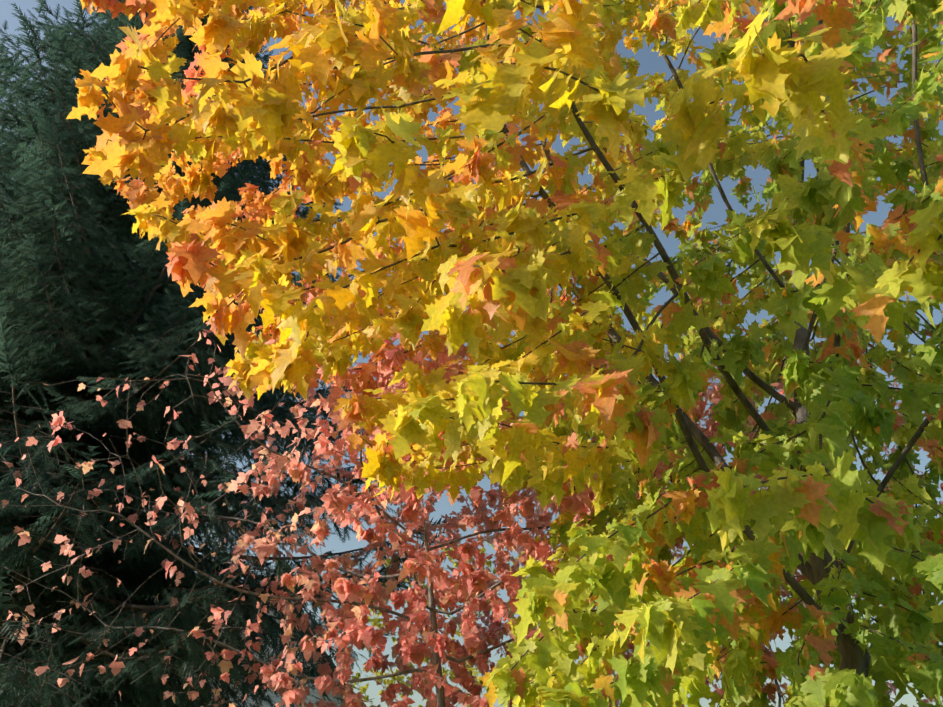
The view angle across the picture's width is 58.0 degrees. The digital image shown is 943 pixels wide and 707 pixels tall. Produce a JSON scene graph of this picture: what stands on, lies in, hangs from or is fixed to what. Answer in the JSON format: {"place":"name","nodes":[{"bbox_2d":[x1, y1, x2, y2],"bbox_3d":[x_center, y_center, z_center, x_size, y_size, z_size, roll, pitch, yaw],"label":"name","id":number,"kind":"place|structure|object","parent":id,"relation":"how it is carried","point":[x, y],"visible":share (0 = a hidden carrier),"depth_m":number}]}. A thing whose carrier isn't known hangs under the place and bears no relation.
{"place":"outdoors","nodes":[
{"label":"outdoors","id":0,"kind":"place"},
{"bbox_2d":[70,597,343,706],"bbox_3d":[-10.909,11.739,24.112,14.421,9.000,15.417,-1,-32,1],"label":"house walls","id":1,"kind":"structure","parent":0,"point":[311,698],"depth_m":24.25},
{"bbox_2d":[65,591,353,691],"bbox_3d":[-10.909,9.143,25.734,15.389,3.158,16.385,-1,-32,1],"label":"house roof","id":2,"kind":"structure","parent":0,"point":[326,654],"depth_m":25.25},
{"bbox_2d":[0,0,454,706],"bbox_3d":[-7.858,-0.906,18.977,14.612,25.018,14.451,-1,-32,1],"label":"spruce","id":3,"kind":"object","parent":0,"point":[22,292],"depth_m":14.55},
{"bbox_2d":[0,292,816,706],"bbox_3d":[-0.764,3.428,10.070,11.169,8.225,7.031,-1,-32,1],"label":"red maple","id":4,"kind":"object","parent":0,"point":[408,646],"depth_m":9.79},
{"bbox_2d":[317,537,618,706],"bbox_3d":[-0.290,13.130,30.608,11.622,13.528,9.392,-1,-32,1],"label":"tree","id":5,"kind":"object","parent":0,"point":[399,678],"depth_m":31.34},
{"bbox_2d":[0,0,942,706],"label":"sky","id":6,"kind":"structure","parent":0,"point":[649,61]},
{"bbox_2d":[66,0,942,706],"bbox_3d":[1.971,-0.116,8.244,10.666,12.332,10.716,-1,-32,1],"label":"maple","id":7,"kind":"object","parent":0,"point":[818,510],"depth_m":4.93},
{"bbox_2d":[451,333,942,706],"bbox_3d":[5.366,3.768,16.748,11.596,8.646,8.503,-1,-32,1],"label":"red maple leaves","id":8,"kind":"object","parent":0,"point":[486,612],"depth_m":16.35},
{"label":"ground","id":9,"kind":"structure","parent":0,"visible":0},
{"bbox_2d":[455,352,941,706],"bbox_3d":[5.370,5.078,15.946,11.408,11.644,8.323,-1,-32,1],"label":"red maple wood","id":10,"kind":"object","parent":9,"relation":"on","point":[778,693],"depth_m":16.04}
]}

